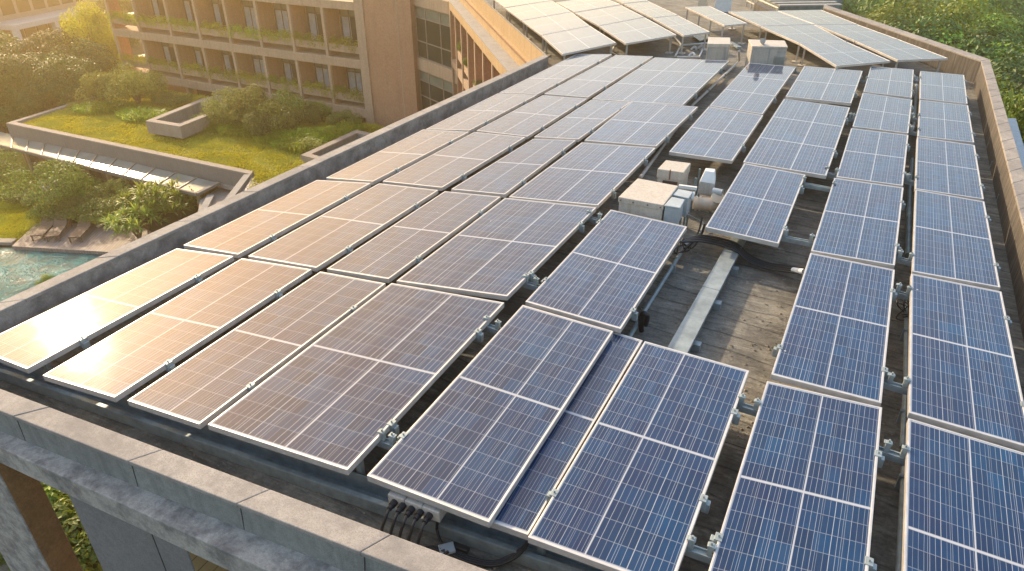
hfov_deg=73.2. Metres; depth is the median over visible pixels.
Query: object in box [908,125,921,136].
mounting rail
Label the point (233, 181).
garden pavilion
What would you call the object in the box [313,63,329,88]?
window frame
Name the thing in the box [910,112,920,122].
mounting rail
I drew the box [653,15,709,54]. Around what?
solar panel
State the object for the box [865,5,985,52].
broadleaf tree
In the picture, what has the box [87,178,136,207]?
shrub
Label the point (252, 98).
shrub
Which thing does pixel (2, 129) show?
broadleaf tree
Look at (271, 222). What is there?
solar panel
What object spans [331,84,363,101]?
balcony plant
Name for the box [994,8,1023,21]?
broadleaf tree
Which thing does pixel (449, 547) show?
cable clip
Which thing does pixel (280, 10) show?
window frame
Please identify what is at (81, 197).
shrub
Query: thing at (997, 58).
broadleaf tree
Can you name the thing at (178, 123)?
light well
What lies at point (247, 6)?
window frame
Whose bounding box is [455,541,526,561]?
black cable
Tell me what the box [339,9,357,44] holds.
window frame
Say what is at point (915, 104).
conduit pipe
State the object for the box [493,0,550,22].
solar panel
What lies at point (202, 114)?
grass tuft
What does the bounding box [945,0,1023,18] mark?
broadleaf tree
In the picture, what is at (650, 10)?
solar panel
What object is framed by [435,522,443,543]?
black cable
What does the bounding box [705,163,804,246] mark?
solar panel
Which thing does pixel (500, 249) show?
solar panel
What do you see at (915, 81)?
mounting rail
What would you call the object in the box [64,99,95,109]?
grass tuft
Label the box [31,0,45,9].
window
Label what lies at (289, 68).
window frame
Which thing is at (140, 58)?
balcony plant
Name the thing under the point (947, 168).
solar panel
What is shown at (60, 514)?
shrub
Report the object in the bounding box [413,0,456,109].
glazed link
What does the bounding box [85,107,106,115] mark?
grass tuft
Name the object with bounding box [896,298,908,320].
wire tangle
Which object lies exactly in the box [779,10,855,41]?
solar panel
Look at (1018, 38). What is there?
broadleaf tree
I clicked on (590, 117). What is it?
solar panel
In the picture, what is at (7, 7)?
window
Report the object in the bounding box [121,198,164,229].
spiky plant
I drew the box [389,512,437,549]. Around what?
black cable
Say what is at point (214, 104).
shrub
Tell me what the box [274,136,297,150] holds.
grass tuft
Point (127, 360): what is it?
solar panel
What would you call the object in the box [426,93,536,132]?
solar panel
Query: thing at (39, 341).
solar panel
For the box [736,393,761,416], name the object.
mounting rail
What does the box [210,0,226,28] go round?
window frame
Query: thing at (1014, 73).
broadleaf tree
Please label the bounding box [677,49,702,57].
conduit pipe
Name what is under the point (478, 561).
black cable
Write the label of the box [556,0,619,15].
solar panel
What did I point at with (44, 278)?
leafy sprig
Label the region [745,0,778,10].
rail fence
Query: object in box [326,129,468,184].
solar panel
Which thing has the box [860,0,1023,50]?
broadleaf tree
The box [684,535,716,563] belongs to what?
mounting rail
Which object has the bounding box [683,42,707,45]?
conduit pipe
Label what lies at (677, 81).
solar panel
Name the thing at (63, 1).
window
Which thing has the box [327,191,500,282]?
solar panel
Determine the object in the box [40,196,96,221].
shrub
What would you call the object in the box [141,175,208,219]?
spiky plant
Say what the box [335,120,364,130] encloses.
grass tuft
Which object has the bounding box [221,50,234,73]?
window frame
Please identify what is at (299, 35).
balcony plant
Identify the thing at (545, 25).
solar panel
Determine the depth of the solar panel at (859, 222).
10.30 m
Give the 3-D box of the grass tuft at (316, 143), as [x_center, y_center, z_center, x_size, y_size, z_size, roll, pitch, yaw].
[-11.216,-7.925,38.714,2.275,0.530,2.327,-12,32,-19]
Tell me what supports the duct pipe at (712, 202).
attached to the fan motor
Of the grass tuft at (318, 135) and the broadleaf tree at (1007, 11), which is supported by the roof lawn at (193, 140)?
the grass tuft at (318, 135)
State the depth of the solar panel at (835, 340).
7.82 m
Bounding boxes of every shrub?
[0,182,36,203]
[0,552,6,565]
[8,515,85,570]
[20,190,53,206]
[25,198,74,220]
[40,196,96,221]
[41,482,65,511]
[43,190,83,203]
[46,489,72,528]
[51,495,83,552]
[55,173,107,199]
[60,197,116,222]
[62,527,102,570]
[65,531,97,570]
[67,189,114,212]
[74,70,132,102]
[82,198,124,224]
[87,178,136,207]
[96,62,168,107]
[102,187,150,210]
[149,91,194,105]
[199,85,254,123]
[215,83,277,125]
[242,102,302,135]
[261,88,309,122]
[296,100,326,124]
[313,100,332,118]
[326,109,362,126]
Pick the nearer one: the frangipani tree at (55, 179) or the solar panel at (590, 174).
the solar panel at (590, 174)
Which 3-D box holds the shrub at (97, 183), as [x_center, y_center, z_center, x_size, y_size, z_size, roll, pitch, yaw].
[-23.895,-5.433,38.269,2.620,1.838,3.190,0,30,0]
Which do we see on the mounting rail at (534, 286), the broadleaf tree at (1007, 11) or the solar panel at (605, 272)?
the solar panel at (605, 272)
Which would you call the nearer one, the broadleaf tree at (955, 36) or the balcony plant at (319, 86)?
the broadleaf tree at (955, 36)
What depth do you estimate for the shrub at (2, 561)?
17.52 m
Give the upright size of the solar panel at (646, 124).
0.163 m
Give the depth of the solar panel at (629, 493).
6.00 m
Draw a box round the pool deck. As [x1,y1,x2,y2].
[12,222,151,254]
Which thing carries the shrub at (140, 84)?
on the roof lawn at (193, 140)
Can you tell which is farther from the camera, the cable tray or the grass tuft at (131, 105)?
the grass tuft at (131, 105)
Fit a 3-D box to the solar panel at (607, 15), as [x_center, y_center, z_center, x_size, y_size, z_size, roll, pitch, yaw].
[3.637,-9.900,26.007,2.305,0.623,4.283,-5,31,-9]
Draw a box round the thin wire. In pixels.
[686,213,703,233]
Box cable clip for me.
[438,541,455,554]
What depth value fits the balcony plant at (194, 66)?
48.89 m
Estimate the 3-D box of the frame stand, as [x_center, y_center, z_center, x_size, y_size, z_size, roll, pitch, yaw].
[2.977,-1.491,11.668,0.292,0.638,1.276,11,32,18]
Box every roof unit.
[618,178,677,220]
[657,160,690,189]
[706,37,729,69]
[744,38,787,67]
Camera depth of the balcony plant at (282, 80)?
45.59 m
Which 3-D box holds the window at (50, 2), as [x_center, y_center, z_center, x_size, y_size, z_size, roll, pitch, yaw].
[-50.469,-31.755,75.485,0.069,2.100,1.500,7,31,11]
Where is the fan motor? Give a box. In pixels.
[697,168,723,212]
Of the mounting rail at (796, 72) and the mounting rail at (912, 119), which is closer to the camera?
the mounting rail at (912, 119)
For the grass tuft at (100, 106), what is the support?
on the roof lawn at (193, 140)
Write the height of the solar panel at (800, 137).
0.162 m
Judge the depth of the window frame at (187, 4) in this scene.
48.39 m
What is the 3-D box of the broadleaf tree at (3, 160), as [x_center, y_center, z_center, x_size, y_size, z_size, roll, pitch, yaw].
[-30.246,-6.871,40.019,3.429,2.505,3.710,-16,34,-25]
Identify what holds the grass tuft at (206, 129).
on the roof lawn at (193, 140)
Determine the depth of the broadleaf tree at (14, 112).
46.39 m
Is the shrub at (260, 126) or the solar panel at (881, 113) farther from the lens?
the shrub at (260, 126)
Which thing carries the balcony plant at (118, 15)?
in the hotel building at (379, 68)
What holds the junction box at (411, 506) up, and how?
attached to the steel channel
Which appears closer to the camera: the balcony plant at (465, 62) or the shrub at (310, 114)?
the balcony plant at (465, 62)
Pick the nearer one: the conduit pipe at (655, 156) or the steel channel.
the steel channel
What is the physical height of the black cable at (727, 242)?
0.259 m
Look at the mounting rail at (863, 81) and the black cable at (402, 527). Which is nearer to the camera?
the black cable at (402, 527)
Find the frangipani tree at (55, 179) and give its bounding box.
[0,157,94,206]
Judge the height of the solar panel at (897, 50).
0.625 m
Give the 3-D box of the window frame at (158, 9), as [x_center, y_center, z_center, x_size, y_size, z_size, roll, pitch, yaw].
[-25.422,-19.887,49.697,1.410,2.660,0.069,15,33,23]
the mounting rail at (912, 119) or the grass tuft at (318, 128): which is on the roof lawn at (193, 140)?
the grass tuft at (318, 128)
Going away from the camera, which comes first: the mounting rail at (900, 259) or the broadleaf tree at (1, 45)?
the mounting rail at (900, 259)
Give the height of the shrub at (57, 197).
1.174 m
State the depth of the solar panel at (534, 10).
26.68 m
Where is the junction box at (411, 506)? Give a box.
[387,490,446,524]
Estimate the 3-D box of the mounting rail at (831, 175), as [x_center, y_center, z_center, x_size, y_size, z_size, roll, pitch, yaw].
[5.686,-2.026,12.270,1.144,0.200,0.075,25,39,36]
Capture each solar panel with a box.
[0,249,233,373]
[43,258,311,401]
[127,272,385,428]
[184,180,370,257]
[208,283,503,474]
[248,183,438,271]
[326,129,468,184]
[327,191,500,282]
[367,305,612,527]
[383,132,524,190]
[397,198,596,300]
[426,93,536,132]
[451,139,575,197]
[476,95,586,138]
[490,332,642,539]
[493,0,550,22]
[499,54,611,96]
[505,0,570,35]
[509,142,655,208]
[522,12,589,52]
[525,210,686,332]
[528,341,748,570]
[534,100,630,141]
[542,26,615,60]
[544,55,652,99]
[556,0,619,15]
[575,5,642,32]
[584,101,697,148]
[592,57,728,105]
[599,17,675,54]
[616,0,647,15]
[624,1,676,31]
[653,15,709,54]
[669,106,762,163]
[685,6,746,44]
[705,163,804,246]
[709,381,884,570]
[710,63,794,114]
[728,11,813,39]
[743,99,849,178]
[760,25,845,62]
[770,253,896,406]
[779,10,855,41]
[785,66,862,105]
[797,42,889,68]
[811,178,905,268]
[815,24,895,58]
[836,128,909,186]
[852,93,913,134]
[855,39,947,72]
[863,66,914,99]
[901,418,1023,570]
[907,273,1023,451]
[911,190,1000,290]
[914,137,984,200]
[917,100,975,144]
[919,71,968,104]
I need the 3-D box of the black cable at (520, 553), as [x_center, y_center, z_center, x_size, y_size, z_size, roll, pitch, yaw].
[-0.187,2.177,5.669,0.688,0.341,0.086,3,31,6]
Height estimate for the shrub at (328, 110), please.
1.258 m
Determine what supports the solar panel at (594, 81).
on the concrete building at (140, 500)
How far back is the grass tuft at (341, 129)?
40.31 m
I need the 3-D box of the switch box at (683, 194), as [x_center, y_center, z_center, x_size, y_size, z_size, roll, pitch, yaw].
[2.731,-1.198,11.167,0.269,0.640,0.306,15,33,23]
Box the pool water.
[0,247,101,301]
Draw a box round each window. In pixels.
[0,0,15,15]
[0,30,12,42]
[11,29,26,42]
[15,0,30,12]
[24,26,38,45]
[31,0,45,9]
[36,24,49,37]
[47,0,59,6]
[62,0,72,3]
[414,5,454,68]
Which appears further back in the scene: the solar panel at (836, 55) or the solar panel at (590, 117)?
the solar panel at (836, 55)
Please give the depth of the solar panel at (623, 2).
28.65 m
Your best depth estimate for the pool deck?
34.44 m
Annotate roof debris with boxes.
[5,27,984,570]
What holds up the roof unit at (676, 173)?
on the concrete building at (140, 500)
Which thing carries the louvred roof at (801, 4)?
on the concrete building at (140, 500)
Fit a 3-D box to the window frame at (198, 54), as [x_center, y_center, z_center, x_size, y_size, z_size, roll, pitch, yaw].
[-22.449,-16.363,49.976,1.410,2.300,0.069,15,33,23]
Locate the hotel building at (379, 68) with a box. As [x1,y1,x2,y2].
[104,0,420,126]
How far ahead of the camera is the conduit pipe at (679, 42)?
23.27 m
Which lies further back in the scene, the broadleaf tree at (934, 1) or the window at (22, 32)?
the window at (22, 32)
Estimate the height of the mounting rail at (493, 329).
0.200 m
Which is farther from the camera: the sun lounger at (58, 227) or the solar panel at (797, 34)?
the sun lounger at (58, 227)
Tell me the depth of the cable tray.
9.02 m
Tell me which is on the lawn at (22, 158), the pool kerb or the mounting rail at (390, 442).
the pool kerb
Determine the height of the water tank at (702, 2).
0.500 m
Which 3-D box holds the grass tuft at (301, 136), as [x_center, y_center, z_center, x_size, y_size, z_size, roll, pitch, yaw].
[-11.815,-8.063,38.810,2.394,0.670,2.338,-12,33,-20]
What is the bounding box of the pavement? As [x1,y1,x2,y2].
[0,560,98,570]
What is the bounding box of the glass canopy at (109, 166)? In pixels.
[0,132,220,213]
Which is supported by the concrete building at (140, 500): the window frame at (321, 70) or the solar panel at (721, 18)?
the solar panel at (721, 18)
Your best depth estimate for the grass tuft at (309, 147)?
38.21 m
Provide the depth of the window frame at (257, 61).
47.63 m
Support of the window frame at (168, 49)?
in the hotel building at (379, 68)
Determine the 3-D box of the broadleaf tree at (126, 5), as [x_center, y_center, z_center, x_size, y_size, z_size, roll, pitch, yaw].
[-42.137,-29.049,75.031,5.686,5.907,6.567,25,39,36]
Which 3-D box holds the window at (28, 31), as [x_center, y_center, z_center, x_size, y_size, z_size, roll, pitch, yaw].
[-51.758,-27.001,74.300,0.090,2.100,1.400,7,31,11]
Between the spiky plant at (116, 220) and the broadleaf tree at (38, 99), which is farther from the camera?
the broadleaf tree at (38, 99)
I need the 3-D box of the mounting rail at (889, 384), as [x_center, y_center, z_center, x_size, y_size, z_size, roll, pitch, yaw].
[3.985,0.999,7.119,1.101,0.200,0.075,16,34,25]
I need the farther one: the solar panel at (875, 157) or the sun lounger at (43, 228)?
the sun lounger at (43, 228)
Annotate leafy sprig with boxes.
[35,274,55,285]
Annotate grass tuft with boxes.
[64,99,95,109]
[65,101,95,113]
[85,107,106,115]
[86,100,117,114]
[104,100,137,114]
[112,106,138,118]
[118,106,155,122]
[137,108,167,122]
[190,112,225,124]
[203,121,223,132]
[216,122,241,135]
[267,128,306,141]
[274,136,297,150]
[276,125,315,141]
[280,137,322,153]
[284,134,320,152]
[298,141,324,152]
[300,136,329,149]
[303,125,334,138]
[305,132,336,144]
[309,125,349,139]
[320,123,361,137]
[327,126,355,139]
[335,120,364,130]
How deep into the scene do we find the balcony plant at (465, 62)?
31.72 m
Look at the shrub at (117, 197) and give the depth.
36.63 m
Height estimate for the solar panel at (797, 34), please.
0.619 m
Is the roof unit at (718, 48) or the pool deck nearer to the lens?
the roof unit at (718, 48)
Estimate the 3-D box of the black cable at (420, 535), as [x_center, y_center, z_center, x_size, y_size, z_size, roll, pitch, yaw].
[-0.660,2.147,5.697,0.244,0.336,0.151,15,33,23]
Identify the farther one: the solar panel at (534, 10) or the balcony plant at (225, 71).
the balcony plant at (225, 71)
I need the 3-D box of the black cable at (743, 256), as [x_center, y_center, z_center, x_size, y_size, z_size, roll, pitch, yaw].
[3.392,-0.367,10.010,1.923,0.259,0.337,17,35,27]
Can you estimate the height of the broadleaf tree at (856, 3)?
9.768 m
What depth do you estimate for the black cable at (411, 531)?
5.71 m
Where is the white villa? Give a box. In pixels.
[0,0,102,45]
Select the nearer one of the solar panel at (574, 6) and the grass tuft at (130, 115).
the solar panel at (574, 6)
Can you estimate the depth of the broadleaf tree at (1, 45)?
51.55 m
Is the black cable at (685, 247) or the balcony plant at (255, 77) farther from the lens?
the balcony plant at (255, 77)
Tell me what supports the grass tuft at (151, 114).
on the roof lawn at (193, 140)
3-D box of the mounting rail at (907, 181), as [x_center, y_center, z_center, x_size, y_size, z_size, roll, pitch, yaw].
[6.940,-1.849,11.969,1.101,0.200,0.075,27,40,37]
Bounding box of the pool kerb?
[0,238,16,244]
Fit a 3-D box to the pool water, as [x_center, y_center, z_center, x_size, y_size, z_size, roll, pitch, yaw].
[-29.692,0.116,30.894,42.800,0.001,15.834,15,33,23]
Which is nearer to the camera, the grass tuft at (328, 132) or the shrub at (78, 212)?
the shrub at (78, 212)
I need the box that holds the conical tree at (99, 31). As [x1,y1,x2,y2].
[54,0,122,72]
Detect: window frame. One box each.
[150,0,165,21]
[161,42,177,65]
[182,0,195,25]
[192,46,204,69]
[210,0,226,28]
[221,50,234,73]
[241,0,256,32]
[251,54,265,79]
[272,3,289,36]
[281,58,297,83]
[305,6,323,39]
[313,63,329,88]
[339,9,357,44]
[346,67,362,93]
[419,70,452,109]
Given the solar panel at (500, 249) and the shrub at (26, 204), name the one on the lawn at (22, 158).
the shrub at (26, 204)
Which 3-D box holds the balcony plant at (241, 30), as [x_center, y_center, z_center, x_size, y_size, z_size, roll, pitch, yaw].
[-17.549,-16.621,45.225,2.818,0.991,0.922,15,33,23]
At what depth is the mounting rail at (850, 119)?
15.10 m
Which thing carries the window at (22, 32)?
in the white villa
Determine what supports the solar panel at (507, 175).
on the concrete building at (140, 500)
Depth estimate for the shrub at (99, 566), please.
17.59 m
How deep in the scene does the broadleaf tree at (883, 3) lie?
52.29 m
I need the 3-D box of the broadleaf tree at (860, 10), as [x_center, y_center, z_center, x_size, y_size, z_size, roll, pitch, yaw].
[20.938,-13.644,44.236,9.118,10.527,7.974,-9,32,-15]
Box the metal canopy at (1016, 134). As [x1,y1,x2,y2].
[1008,118,1023,169]
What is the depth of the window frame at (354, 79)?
44.36 m
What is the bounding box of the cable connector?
[453,541,469,553]
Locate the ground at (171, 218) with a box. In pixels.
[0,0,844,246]
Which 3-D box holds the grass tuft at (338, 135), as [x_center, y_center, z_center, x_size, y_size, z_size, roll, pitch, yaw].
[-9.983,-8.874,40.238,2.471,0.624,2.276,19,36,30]
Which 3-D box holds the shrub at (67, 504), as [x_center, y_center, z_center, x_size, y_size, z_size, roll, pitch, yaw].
[-11.796,6.285,18.784,2.412,1.340,2.047,8,31,14]
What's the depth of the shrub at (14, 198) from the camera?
38.17 m
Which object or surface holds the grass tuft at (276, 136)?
on the roof lawn at (193, 140)
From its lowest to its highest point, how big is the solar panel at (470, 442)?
0.160 m
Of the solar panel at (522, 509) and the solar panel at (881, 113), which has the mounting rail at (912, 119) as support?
the solar panel at (881, 113)
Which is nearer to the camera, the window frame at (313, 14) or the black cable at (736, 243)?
the black cable at (736, 243)
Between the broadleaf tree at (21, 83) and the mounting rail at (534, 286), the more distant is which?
the broadleaf tree at (21, 83)
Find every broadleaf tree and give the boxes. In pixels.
[0,29,20,51]
[0,42,47,58]
[0,52,48,119]
[0,52,62,113]
[0,53,8,132]
[0,82,52,123]
[0,145,27,185]
[2,27,84,59]
[10,73,79,113]
[19,50,103,105]
[36,38,120,77]
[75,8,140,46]
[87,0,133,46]
[841,0,909,19]
[843,0,868,9]
[852,0,914,11]
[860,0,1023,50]
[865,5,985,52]
[878,8,1019,72]
[886,2,937,24]
[890,0,938,6]
[907,0,1023,44]
[908,13,1023,51]
[919,0,983,13]
[921,26,1023,69]
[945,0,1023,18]
[965,17,1023,48]
[966,25,1023,60]
[970,41,1023,97]
[986,15,1023,42]
[991,53,1023,142]
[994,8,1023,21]
[994,72,1023,144]
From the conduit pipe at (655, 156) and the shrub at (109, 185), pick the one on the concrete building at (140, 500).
the conduit pipe at (655, 156)
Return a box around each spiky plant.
[96,193,169,238]
[114,179,185,228]
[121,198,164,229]
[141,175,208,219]
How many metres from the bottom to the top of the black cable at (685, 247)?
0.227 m
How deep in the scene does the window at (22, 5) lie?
72.36 m
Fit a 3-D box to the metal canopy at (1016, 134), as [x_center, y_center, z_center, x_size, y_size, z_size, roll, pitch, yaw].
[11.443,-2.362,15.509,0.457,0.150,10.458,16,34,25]
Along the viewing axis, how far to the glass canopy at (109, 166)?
38.66 m
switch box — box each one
[663,197,684,224]
[672,189,692,225]
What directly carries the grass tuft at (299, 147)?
on the roof lawn at (193, 140)
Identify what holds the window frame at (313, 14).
in the hotel building at (379, 68)
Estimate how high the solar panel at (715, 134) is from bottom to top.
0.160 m
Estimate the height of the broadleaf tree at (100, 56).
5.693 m
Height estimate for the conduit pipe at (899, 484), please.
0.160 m
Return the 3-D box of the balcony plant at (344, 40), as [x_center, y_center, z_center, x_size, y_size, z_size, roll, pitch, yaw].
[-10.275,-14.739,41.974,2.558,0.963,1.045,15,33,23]
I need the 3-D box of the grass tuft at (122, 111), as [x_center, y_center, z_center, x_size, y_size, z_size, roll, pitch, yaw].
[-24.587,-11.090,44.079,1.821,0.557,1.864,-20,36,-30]
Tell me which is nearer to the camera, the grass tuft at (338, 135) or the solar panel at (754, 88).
the solar panel at (754, 88)
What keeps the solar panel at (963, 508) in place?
on the concrete building at (140, 500)
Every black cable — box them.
[380,509,433,547]
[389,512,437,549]
[398,515,440,551]
[407,519,444,552]
[416,522,448,554]
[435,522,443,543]
[449,540,528,566]
[453,542,526,563]
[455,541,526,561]
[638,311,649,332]
[679,240,803,274]
[682,223,705,248]
[682,238,790,270]
[684,218,702,248]
[684,237,803,268]
[686,235,805,268]
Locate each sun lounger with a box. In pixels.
[30,213,54,240]
[45,214,71,241]
[67,215,95,242]
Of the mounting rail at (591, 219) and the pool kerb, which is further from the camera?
the pool kerb
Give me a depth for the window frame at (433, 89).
40.11 m
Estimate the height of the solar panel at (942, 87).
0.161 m
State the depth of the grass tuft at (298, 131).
39.60 m
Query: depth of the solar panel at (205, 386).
7.51 m
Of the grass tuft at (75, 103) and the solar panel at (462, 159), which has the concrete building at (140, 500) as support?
the solar panel at (462, 159)
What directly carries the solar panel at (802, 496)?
on the mounting rail at (696, 552)
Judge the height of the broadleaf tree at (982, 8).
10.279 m
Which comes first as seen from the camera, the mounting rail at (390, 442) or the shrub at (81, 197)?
the mounting rail at (390, 442)
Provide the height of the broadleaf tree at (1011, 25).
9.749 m
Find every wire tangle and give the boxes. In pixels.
[673,237,693,253]
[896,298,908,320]
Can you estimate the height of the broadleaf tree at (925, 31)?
10.400 m
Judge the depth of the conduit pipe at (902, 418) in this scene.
7.75 m
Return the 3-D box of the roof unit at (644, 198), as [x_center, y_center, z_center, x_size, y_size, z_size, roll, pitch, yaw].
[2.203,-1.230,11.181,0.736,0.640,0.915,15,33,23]
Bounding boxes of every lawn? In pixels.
[0,152,52,237]
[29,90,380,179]
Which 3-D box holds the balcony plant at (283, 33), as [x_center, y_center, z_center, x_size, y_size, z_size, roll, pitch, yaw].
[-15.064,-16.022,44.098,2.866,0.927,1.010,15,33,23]
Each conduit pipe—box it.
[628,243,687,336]
[638,50,739,178]
[674,37,680,56]
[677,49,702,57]
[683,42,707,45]
[895,466,904,570]
[896,303,908,448]
[905,157,914,258]
[912,76,917,131]
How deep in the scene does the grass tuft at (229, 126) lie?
40.93 m
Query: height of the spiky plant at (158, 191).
2.720 m
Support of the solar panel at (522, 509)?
on the concrete building at (140, 500)
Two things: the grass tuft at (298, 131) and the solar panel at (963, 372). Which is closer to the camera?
the solar panel at (963, 372)
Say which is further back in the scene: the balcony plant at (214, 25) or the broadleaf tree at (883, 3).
the broadleaf tree at (883, 3)
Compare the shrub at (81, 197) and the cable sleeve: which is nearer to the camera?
the cable sleeve
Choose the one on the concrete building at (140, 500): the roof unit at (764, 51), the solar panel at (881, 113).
the roof unit at (764, 51)
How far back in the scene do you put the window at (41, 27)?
75.37 m
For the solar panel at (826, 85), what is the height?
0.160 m
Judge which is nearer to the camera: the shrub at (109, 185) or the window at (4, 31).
the shrub at (109, 185)
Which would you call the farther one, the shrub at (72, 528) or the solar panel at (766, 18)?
the solar panel at (766, 18)
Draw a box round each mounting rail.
[376,428,396,450]
[483,315,501,334]
[521,273,539,290]
[587,209,602,223]
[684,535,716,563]
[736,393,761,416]
[781,228,814,246]
[793,66,799,74]
[802,176,836,191]
[825,165,839,178]
[847,112,855,121]
[859,75,868,83]
[879,439,910,464]
[883,372,911,394]
[895,249,914,265]
[896,282,913,300]
[903,173,919,185]
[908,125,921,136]
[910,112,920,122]
[913,75,921,83]
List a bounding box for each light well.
[145,100,221,138]
[301,130,370,161]
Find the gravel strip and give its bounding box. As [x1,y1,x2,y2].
[244,177,263,190]
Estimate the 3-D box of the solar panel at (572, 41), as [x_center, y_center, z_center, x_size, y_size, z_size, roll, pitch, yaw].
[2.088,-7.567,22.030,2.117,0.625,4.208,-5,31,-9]
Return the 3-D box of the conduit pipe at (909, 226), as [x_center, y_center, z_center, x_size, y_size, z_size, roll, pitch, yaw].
[6.936,-1.479,12.001,0.124,0.100,4.602,15,33,23]
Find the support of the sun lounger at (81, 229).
on the pool deck
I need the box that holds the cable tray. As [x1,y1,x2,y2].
[667,237,746,352]
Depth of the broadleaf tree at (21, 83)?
46.47 m
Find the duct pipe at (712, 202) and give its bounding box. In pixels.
[692,193,723,210]
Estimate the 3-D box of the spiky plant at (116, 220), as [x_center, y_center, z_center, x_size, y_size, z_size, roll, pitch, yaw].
[-18.867,-3.126,34.033,3.068,2.148,3.089,9,32,16]
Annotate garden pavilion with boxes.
[6,96,253,211]
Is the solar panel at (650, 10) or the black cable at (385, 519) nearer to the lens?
the black cable at (385, 519)
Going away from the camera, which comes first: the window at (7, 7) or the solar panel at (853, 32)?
the solar panel at (853, 32)
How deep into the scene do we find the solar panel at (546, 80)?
18.24 m
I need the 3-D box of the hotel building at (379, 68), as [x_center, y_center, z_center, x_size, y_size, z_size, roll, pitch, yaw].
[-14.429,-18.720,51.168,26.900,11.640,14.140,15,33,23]
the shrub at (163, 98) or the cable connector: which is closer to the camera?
the cable connector
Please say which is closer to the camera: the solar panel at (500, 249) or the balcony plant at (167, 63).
the solar panel at (500, 249)
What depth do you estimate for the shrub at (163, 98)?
45.88 m
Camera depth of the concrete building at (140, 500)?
8.29 m
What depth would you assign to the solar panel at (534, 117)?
14.99 m
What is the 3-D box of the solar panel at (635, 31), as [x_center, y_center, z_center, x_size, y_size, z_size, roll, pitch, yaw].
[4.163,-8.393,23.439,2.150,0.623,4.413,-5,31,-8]
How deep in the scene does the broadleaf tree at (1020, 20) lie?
39.11 m
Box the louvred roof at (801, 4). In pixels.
[759,0,842,10]
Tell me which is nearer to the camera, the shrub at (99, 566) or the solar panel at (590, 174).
the solar panel at (590, 174)
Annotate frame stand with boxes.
[678,168,700,211]
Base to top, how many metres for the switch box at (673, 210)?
0.660 m
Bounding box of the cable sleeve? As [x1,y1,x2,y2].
[791,267,804,273]
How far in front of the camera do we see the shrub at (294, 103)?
42.02 m
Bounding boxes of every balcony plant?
[107,10,135,24]
[117,52,146,65]
[133,12,168,27]
[146,56,177,71]
[167,16,195,31]
[181,61,206,76]
[199,20,226,36]
[206,65,237,81]
[227,23,258,39]
[235,69,266,84]
[257,26,291,42]
[267,74,298,90]
[291,31,323,47]
[301,79,330,96]
[327,35,357,52]
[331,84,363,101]
[463,58,467,67]
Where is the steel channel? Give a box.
[0,362,603,570]
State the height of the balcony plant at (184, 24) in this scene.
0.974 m
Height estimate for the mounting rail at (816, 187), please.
0.200 m
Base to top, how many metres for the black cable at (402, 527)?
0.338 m
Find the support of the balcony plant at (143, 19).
in the hotel building at (379, 68)
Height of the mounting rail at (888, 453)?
0.200 m
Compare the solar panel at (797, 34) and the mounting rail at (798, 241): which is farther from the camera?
the solar panel at (797, 34)
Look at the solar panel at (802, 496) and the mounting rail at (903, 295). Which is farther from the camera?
the mounting rail at (903, 295)
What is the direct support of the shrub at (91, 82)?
on the roof lawn at (193, 140)
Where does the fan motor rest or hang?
on the concrete building at (140, 500)
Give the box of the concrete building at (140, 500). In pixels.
[0,0,1023,570]

